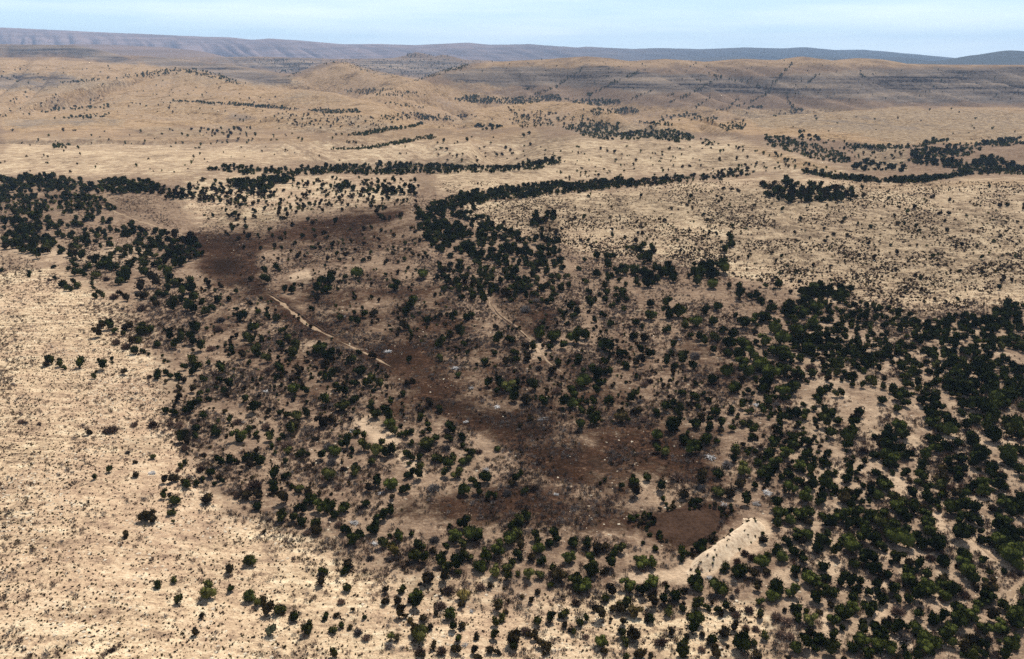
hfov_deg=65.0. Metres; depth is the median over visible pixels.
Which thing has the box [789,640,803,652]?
juniper tree
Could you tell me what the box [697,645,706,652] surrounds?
dry shrub
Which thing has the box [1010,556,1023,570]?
juniper tree
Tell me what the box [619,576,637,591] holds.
juniper tree
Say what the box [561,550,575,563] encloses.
juniper tree
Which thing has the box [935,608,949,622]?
juniper tree
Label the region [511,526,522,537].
juniper tree
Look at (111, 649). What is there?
dry shrub
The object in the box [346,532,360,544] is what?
juniper tree
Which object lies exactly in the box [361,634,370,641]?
dry shrub
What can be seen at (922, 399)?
juniper tree
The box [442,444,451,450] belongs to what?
dry shrub
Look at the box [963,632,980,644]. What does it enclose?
juniper tree
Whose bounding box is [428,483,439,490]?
dry shrub
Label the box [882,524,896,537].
juniper tree
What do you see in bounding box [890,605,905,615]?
dry shrub
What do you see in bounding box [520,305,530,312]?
dry shrub
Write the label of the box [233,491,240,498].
dry shrub
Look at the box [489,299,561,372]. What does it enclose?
dirt track
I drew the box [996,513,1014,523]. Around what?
juniper tree
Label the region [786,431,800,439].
juniper tree
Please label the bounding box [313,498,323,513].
juniper tree
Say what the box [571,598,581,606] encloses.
dry shrub
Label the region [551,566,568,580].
juniper tree
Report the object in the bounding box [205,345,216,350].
dry shrub
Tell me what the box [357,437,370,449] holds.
juniper tree
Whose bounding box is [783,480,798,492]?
juniper tree
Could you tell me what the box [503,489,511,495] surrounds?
dry shrub
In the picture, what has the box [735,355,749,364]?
juniper tree
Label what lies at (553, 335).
juniper tree
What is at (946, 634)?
juniper tree
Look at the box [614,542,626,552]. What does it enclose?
juniper tree
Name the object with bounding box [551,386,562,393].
dry shrub
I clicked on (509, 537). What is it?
juniper tree
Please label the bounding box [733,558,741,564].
dry shrub
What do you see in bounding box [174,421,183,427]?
dry shrub
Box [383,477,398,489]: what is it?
juniper tree
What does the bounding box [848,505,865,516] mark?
juniper tree
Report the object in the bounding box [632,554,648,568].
juniper tree
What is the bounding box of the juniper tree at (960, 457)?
[951,452,967,462]
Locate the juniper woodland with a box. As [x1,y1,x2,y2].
[0,114,1023,658]
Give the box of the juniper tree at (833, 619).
[826,614,841,626]
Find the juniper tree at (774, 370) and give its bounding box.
[762,363,782,376]
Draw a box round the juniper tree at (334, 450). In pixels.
[327,444,341,455]
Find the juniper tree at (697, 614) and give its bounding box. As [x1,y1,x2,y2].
[686,608,705,623]
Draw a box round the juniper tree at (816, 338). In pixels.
[809,333,821,345]
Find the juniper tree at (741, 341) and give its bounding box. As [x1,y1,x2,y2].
[736,336,749,346]
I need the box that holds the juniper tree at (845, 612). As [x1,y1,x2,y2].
[835,602,854,620]
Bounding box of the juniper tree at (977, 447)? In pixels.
[969,443,991,459]
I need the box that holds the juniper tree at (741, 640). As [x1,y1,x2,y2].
[732,629,752,652]
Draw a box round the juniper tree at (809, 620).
[802,612,818,626]
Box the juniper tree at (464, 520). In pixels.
[456,514,471,527]
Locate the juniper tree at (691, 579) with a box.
[687,574,703,585]
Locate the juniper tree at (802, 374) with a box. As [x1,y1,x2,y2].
[791,369,805,379]
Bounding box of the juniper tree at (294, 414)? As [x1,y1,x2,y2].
[290,410,303,419]
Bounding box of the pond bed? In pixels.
[646,507,723,546]
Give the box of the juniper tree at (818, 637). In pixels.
[811,630,824,643]
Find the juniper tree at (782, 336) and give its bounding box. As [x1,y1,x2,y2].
[774,329,792,343]
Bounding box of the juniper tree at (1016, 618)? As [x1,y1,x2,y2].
[1005,611,1023,629]
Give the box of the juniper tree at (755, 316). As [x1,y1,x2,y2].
[751,312,760,322]
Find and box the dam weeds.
[690,517,757,570]
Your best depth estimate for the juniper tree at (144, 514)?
221.90 m
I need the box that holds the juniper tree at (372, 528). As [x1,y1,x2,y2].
[365,523,379,533]
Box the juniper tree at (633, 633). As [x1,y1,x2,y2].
[626,624,640,639]
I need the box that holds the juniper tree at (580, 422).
[575,418,585,429]
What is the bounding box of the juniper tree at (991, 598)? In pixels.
[985,591,997,604]
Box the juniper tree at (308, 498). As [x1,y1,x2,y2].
[302,492,317,505]
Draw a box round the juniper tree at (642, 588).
[635,583,649,595]
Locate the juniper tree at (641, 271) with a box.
[638,268,646,275]
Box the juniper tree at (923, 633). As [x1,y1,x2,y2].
[916,627,932,639]
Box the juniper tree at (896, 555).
[889,549,907,562]
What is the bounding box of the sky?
[0,0,1023,57]
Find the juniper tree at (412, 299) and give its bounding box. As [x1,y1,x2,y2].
[408,294,417,306]
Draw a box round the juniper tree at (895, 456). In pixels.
[888,451,901,462]
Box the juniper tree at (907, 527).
[897,524,911,531]
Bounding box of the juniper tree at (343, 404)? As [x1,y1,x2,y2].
[334,399,350,410]
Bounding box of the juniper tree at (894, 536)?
[885,527,901,544]
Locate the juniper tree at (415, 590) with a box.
[408,587,422,597]
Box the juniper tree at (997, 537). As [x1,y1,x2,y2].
[987,531,1006,544]
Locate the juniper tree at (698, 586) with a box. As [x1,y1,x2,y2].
[692,580,704,591]
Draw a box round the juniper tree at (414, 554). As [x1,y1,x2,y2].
[407,549,421,560]
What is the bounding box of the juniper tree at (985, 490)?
[975,483,994,495]
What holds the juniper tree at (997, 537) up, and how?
on the ground
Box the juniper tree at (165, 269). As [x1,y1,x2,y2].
[157,264,172,275]
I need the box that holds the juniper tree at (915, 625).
[910,620,923,633]
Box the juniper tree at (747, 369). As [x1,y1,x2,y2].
[738,362,754,375]
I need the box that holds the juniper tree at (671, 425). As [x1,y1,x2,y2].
[665,418,678,431]
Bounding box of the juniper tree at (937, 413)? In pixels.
[927,409,941,417]
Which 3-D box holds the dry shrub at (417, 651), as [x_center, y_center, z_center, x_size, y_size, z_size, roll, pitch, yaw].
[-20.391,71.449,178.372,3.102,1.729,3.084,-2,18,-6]
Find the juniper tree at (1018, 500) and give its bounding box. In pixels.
[1008,496,1023,506]
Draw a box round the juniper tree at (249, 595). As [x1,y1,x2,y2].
[241,588,255,601]
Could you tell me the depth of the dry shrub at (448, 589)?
199.04 m
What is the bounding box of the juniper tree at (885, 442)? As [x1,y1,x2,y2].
[880,433,898,450]
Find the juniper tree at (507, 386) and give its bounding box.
[500,379,515,391]
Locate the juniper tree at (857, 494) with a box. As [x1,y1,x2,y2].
[850,487,862,499]
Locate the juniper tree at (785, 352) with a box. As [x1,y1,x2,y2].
[777,344,794,359]
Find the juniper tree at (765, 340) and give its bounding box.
[757,332,771,345]
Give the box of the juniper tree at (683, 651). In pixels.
[675,644,690,658]
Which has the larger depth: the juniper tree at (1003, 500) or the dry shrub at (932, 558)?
the juniper tree at (1003, 500)
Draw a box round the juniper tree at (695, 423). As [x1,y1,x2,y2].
[688,417,700,427]
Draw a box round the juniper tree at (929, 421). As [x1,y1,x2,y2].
[924,416,940,427]
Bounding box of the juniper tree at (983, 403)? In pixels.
[975,396,994,412]
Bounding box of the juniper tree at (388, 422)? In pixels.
[383,418,395,428]
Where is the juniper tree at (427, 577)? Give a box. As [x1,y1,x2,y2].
[421,571,434,583]
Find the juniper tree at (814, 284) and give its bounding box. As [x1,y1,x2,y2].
[807,281,818,289]
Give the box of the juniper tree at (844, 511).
[832,507,851,520]
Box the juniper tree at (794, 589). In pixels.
[784,582,800,596]
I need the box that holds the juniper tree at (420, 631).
[411,623,428,642]
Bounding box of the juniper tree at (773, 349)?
[768,343,780,355]
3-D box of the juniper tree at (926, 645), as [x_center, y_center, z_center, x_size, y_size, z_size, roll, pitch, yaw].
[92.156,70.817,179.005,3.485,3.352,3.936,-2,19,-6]
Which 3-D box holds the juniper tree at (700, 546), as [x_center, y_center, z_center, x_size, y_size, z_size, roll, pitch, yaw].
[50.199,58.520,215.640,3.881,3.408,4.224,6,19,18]
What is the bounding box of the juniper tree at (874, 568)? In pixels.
[865,561,883,575]
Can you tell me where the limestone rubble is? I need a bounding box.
[0,185,1023,658]
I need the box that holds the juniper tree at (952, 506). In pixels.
[943,499,961,514]
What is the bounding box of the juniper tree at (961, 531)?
[952,523,972,539]
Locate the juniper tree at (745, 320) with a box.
[737,315,750,326]
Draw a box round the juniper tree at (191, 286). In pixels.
[184,281,195,291]
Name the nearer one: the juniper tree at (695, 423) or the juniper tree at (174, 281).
the juniper tree at (695, 423)
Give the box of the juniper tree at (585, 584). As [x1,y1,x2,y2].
[576,576,591,591]
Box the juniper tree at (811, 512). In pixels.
[800,505,815,516]
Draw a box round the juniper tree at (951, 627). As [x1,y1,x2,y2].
[944,620,957,634]
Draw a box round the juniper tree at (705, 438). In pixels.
[699,432,712,444]
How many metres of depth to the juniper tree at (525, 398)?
308.47 m
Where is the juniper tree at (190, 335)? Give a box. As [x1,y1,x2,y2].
[185,330,196,343]
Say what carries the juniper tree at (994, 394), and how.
on the ground
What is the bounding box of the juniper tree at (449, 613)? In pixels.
[443,605,456,618]
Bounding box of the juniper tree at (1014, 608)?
[1006,603,1023,613]
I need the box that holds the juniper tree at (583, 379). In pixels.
[575,373,592,386]
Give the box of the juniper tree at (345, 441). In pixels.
[337,432,352,447]
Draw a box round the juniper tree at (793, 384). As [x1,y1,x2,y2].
[786,380,799,393]
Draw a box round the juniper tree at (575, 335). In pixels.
[566,326,583,341]
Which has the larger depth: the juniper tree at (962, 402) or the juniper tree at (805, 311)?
the juniper tree at (805, 311)
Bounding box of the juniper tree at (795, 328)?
[789,322,805,335]
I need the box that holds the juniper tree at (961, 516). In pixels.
[954,509,967,522]
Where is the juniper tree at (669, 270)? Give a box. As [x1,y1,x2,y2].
[663,265,674,276]
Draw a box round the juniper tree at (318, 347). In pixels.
[311,342,327,353]
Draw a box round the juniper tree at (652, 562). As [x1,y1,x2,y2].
[648,555,657,568]
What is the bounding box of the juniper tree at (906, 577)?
[900,571,915,584]
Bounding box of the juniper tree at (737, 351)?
[731,347,744,356]
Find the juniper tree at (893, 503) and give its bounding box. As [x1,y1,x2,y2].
[889,499,905,509]
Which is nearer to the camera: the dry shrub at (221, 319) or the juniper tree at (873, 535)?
the juniper tree at (873, 535)
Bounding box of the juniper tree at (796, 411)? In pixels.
[791,406,801,416]
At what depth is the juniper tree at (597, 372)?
332.70 m
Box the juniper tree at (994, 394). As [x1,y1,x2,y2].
[988,390,1005,400]
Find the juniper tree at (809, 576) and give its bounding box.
[801,570,821,584]
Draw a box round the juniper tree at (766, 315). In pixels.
[759,310,770,321]
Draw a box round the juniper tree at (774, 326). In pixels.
[768,321,782,333]
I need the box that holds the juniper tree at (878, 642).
[871,636,887,649]
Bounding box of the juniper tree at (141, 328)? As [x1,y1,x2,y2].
[133,321,150,335]
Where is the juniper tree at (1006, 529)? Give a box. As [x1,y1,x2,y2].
[997,521,1017,535]
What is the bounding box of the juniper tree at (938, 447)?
[928,442,943,452]
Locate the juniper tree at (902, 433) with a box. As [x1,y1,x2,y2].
[895,427,910,438]
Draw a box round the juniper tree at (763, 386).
[757,382,769,392]
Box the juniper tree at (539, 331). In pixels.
[533,324,545,339]
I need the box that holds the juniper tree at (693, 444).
[685,438,700,452]
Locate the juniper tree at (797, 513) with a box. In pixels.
[793,507,807,519]
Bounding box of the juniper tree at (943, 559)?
[935,553,950,568]
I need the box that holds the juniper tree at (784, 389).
[774,384,790,394]
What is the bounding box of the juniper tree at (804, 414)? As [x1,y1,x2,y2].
[800,407,810,419]
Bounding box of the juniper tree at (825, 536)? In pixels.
[816,528,832,545]
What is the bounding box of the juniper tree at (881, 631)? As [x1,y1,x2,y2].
[872,624,888,640]
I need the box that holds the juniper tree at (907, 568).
[902,563,919,574]
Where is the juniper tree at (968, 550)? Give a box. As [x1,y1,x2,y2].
[954,546,972,562]
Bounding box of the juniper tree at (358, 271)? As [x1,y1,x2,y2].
[349,266,363,277]
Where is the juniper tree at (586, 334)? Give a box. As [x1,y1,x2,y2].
[580,328,589,339]
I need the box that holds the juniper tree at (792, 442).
[787,435,800,447]
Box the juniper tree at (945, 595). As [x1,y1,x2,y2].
[937,588,951,600]
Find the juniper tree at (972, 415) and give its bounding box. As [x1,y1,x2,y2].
[966,412,983,421]
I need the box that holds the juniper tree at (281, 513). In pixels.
[276,507,287,521]
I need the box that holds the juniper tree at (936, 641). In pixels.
[930,635,944,648]
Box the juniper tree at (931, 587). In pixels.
[918,576,940,595]
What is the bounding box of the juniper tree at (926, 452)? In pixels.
[919,446,932,459]
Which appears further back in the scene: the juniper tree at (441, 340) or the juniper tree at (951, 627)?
the juniper tree at (441, 340)
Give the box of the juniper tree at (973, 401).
[968,395,981,407]
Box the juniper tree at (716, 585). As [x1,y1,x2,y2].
[708,577,727,595]
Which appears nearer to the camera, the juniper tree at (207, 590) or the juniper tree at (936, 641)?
the juniper tree at (936, 641)
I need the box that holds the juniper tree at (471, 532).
[463,524,483,541]
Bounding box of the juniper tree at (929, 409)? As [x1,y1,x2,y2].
[922,404,936,415]
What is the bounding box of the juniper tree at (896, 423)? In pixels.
[891,418,907,430]
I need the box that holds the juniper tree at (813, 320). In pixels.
[806,314,819,326]
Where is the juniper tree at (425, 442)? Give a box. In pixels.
[417,436,434,449]
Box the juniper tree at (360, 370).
[352,365,365,375]
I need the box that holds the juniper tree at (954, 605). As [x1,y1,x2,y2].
[950,601,965,610]
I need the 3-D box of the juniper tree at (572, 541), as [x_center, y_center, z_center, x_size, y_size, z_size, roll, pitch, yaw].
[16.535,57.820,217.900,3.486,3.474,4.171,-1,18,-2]
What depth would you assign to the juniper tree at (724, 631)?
183.53 m
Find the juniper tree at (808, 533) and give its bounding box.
[800,528,813,539]
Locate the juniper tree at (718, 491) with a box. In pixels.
[711,484,724,496]
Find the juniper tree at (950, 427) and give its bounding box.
[943,421,959,435]
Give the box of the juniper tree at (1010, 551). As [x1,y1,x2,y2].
[999,540,1023,562]
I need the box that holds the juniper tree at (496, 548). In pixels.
[490,538,505,553]
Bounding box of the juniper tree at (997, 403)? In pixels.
[990,399,1002,408]
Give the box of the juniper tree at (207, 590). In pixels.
[198,578,217,598]
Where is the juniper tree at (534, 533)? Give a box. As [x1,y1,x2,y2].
[531,529,541,541]
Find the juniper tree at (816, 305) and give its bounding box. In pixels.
[810,301,824,312]
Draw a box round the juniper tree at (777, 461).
[768,456,783,465]
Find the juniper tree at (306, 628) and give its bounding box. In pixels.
[300,619,313,634]
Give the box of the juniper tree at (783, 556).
[776,549,789,561]
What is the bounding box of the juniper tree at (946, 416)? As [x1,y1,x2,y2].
[941,411,957,423]
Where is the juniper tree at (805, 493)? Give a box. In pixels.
[798,485,813,501]
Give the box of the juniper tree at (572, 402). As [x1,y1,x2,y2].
[567,397,578,407]
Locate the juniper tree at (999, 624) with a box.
[993,616,1009,634]
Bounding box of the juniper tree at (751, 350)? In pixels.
[744,344,759,359]
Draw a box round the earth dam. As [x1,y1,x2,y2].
[685,518,764,574]
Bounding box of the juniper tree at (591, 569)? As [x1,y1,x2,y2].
[583,561,599,577]
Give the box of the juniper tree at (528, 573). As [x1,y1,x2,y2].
[523,567,534,579]
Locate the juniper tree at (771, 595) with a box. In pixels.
[765,589,780,601]
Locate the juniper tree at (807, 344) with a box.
[800,336,816,351]
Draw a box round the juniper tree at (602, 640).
[595,634,608,646]
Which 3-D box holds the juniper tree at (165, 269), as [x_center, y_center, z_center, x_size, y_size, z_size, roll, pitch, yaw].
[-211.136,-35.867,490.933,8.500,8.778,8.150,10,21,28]
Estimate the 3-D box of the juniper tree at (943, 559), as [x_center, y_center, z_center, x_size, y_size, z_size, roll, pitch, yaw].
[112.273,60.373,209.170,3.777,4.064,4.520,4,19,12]
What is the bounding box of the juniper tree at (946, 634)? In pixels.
[936,626,957,647]
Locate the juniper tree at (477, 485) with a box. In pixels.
[473,481,482,494]
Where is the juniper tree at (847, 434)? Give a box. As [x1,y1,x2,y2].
[839,427,856,440]
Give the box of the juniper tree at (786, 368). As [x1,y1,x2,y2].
[778,364,792,376]
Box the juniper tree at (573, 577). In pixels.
[567,571,581,583]
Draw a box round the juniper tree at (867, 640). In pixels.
[854,631,871,644]
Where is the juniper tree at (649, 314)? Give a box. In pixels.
[644,309,657,319]
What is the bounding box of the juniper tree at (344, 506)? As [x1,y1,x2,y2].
[338,501,350,513]
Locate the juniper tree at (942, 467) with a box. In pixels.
[937,463,947,472]
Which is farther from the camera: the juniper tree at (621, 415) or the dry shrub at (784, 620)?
the juniper tree at (621, 415)
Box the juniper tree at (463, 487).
[457,482,471,494]
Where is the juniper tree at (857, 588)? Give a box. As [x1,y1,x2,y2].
[850,584,862,595]
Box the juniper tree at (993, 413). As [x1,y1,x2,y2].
[985,405,1000,423]
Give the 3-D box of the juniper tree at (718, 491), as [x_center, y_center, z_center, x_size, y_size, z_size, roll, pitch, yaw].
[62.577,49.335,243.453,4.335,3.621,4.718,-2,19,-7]
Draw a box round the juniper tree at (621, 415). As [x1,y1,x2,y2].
[614,409,627,421]
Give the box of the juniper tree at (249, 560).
[242,554,257,565]
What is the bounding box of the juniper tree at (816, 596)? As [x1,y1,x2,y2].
[809,588,825,604]
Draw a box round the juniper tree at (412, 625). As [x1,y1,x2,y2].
[409,622,417,632]
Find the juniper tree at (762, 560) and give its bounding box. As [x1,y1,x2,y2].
[753,554,770,566]
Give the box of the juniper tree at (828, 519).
[820,513,836,526]
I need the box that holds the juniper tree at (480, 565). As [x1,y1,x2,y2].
[473,558,486,571]
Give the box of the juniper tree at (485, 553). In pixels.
[480,546,491,562]
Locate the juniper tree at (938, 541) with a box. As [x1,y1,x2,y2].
[927,531,947,550]
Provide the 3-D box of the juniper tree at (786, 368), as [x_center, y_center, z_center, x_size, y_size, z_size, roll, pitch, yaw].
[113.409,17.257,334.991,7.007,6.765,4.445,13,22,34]
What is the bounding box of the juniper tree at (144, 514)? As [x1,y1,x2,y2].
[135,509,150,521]
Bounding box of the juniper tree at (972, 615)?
[964,604,981,622]
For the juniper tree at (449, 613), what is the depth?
189.10 m
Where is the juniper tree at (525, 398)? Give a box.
[520,394,532,403]
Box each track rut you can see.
[267,292,335,336]
[492,306,524,335]
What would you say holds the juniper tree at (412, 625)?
on the ground
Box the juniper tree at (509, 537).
[503,530,516,544]
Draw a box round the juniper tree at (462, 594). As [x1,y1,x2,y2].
[456,588,470,600]
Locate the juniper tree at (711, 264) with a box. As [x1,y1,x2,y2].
[702,262,713,269]
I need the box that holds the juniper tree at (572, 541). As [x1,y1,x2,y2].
[567,535,578,548]
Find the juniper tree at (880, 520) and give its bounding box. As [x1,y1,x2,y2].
[871,514,887,527]
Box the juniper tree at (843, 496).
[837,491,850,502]
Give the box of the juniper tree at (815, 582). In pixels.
[811,579,822,587]
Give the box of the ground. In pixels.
[0,27,1023,658]
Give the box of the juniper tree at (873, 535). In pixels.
[863,528,882,542]
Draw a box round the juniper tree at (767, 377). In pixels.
[758,371,774,384]
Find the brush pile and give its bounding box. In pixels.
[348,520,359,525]
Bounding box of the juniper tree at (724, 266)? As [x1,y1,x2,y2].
[719,262,729,272]
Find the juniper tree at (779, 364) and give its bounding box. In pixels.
[775,362,784,366]
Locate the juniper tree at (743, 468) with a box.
[736,459,751,474]
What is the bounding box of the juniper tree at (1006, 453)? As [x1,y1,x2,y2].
[997,444,1018,461]
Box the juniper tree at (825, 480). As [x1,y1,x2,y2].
[818,473,832,489]
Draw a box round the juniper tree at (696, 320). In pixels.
[689,315,702,325]
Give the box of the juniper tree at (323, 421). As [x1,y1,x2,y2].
[313,414,328,426]
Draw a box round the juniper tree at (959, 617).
[949,608,970,627]
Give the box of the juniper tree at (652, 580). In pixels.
[643,573,659,587]
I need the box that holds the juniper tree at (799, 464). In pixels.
[792,458,806,469]
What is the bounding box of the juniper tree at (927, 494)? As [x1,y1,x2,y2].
[921,488,933,502]
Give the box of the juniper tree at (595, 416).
[588,410,600,424]
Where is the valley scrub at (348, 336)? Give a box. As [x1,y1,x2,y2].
[0,194,1023,658]
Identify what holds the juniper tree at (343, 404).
on the ground
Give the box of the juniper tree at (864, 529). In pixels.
[854,522,872,540]
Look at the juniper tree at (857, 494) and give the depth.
240.89 m
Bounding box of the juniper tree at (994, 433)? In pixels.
[984,426,1005,441]
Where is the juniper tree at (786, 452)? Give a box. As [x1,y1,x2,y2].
[779,446,794,457]
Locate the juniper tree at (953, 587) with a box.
[944,579,963,595]
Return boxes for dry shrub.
[105,424,118,433]
[108,293,119,298]
[108,647,115,652]
[111,338,120,344]
[121,343,129,348]
[136,303,146,310]
[147,420,157,427]
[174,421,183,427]
[180,444,189,451]
[196,465,205,471]
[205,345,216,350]
[212,325,222,331]
[215,317,225,321]
[232,418,241,424]
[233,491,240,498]
[247,479,262,489]
[260,422,271,429]
[263,367,271,372]
[280,440,294,447]
[302,529,310,534]
[322,442,333,450]
[325,458,336,464]
[337,598,345,604]
[352,628,362,635]
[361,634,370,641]
[385,642,392,648]
[413,647,425,656]
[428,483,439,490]
[430,535,439,543]
[434,601,446,609]
[435,645,446,656]
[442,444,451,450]
[443,585,454,594]
[475,583,486,590]
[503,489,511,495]
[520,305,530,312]
[521,626,531,636]
[529,485,539,491]
[534,365,542,370]
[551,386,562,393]
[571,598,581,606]
[582,633,588,639]
[639,380,649,386]
[639,416,648,420]
[654,636,666,646]
[669,472,684,481]
[689,351,700,358]
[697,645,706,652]
[722,459,733,467]
[731,610,741,618]
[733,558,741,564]
[740,549,749,556]
[741,624,750,630]
[742,604,754,613]
[746,553,754,561]
[751,625,759,631]
[770,611,782,621]
[774,630,783,637]
[780,617,792,624]
[785,632,795,641]
[803,363,816,369]
[858,446,868,452]
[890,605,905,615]
[896,632,912,643]
[925,554,935,561]
[947,484,956,488]
[958,590,969,599]
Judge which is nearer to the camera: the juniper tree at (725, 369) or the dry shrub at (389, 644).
the dry shrub at (389, 644)
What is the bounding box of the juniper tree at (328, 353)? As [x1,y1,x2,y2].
[321,347,334,359]
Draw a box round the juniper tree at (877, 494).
[873,488,883,499]
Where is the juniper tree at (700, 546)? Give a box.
[692,541,705,552]
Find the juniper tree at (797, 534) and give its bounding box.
[791,527,803,539]
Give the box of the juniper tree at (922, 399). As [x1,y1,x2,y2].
[916,394,930,405]
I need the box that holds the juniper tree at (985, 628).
[976,621,995,635]
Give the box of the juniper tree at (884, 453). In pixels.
[878,447,892,458]
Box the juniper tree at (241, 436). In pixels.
[228,429,246,441]
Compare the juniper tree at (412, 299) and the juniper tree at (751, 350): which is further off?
the juniper tree at (412, 299)
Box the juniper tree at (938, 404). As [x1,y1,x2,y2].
[930,399,946,409]
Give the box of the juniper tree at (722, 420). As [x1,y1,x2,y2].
[718,416,726,427]
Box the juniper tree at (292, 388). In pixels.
[287,383,300,393]
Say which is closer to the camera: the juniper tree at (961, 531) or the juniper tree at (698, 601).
the juniper tree at (698, 601)
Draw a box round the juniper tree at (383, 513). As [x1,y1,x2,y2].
[374,507,389,519]
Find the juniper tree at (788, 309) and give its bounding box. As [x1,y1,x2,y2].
[782,305,796,313]
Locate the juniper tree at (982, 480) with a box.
[976,476,989,485]
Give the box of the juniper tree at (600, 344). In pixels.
[597,337,606,348]
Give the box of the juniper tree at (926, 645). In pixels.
[915,638,934,653]
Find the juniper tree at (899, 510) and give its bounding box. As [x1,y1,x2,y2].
[894,505,909,517]
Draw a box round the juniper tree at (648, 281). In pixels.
[641,277,655,287]
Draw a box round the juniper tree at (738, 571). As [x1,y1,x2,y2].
[729,563,747,578]
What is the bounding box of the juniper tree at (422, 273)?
[418,268,427,277]
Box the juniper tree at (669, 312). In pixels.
[661,305,674,318]
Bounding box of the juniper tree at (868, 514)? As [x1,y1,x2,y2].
[862,508,877,520]
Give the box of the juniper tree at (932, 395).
[924,391,941,403]
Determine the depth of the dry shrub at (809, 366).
342.58 m
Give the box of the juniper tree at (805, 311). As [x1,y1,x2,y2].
[794,305,810,315]
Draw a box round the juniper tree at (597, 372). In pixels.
[590,366,602,378]
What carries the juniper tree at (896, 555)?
on the ground
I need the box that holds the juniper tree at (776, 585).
[767,576,785,594]
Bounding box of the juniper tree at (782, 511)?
[772,505,788,517]
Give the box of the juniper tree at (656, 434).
[651,427,662,439]
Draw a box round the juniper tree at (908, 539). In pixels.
[898,528,916,547]
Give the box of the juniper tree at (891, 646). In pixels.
[883,639,897,654]
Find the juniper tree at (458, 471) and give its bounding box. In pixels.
[450,466,463,477]
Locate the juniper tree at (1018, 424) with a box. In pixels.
[1011,418,1023,432]
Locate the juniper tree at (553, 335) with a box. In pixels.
[546,329,561,341]
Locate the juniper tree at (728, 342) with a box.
[722,335,737,347]
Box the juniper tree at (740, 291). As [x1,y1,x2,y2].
[735,286,745,298]
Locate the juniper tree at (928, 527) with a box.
[921,519,936,534]
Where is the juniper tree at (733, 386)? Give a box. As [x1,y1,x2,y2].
[728,380,741,392]
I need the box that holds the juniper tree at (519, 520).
[512,512,524,526]
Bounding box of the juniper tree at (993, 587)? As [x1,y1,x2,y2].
[981,581,999,592]
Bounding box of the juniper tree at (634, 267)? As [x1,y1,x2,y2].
[629,264,639,272]
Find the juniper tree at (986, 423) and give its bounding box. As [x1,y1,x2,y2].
[979,416,993,429]
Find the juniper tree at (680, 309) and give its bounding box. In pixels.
[673,303,687,316]
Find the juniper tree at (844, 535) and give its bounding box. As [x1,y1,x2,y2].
[841,531,853,539]
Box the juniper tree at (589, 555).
[585,551,595,563]
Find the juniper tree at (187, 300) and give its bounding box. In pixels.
[183,297,192,310]
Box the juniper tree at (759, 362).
[752,356,768,369]
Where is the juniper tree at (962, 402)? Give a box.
[956,396,971,408]
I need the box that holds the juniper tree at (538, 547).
[530,540,545,552]
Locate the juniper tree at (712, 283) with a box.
[707,278,718,288]
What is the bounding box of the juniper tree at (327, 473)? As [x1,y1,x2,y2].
[321,467,336,481]
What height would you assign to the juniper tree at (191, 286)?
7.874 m
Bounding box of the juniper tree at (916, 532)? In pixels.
[911,529,921,542]
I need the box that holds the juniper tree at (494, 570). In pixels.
[488,562,500,576]
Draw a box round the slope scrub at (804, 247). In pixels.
[0,181,1023,658]
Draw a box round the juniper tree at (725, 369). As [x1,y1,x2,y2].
[719,364,734,374]
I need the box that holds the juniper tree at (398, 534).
[393,528,403,541]
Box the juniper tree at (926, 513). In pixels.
[918,507,936,526]
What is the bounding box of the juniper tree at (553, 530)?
[548,526,561,541]
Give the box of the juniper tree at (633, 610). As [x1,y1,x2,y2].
[627,604,643,618]
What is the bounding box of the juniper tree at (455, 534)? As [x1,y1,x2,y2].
[448,527,462,541]
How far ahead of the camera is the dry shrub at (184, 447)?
266.12 m
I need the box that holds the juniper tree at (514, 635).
[506,627,521,642]
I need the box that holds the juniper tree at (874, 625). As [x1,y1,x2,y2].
[869,620,887,632]
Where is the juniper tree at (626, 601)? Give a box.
[616,595,632,608]
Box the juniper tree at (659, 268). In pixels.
[654,264,667,276]
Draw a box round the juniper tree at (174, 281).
[169,277,183,285]
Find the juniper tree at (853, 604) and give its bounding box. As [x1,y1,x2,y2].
[846,600,861,611]
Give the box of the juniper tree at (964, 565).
[955,554,976,575]
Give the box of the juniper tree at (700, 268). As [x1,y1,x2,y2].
[695,265,707,274]
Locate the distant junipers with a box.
[0,53,1023,496]
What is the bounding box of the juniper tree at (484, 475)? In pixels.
[477,470,491,481]
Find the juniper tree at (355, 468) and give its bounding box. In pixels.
[350,462,360,475]
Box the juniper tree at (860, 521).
[854,516,869,528]
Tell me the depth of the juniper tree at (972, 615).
188.54 m
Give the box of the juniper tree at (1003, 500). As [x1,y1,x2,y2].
[996,493,1014,506]
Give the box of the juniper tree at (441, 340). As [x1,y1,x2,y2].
[437,336,445,344]
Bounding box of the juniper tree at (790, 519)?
[784,512,796,524]
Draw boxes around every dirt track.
[94,203,184,235]
[269,295,334,337]
[340,341,390,366]
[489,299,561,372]
[970,537,1023,570]
[996,578,1023,621]
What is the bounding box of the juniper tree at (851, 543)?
[843,534,860,551]
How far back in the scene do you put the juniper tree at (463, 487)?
243.61 m
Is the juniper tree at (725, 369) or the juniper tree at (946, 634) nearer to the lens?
the juniper tree at (946, 634)
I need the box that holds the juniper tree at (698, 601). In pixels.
[691,596,704,607]
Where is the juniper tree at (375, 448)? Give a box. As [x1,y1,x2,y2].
[370,443,383,455]
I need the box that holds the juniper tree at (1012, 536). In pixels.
[1006,532,1022,542]
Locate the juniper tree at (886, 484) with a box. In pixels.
[878,478,894,490]
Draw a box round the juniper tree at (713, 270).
[708,267,719,276]
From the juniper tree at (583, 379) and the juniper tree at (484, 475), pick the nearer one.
the juniper tree at (484, 475)
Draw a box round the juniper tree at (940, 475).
[931,470,949,484]
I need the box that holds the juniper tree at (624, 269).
[619,263,630,273]
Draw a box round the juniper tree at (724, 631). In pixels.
[717,625,730,637]
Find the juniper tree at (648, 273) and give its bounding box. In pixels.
[643,268,653,277]

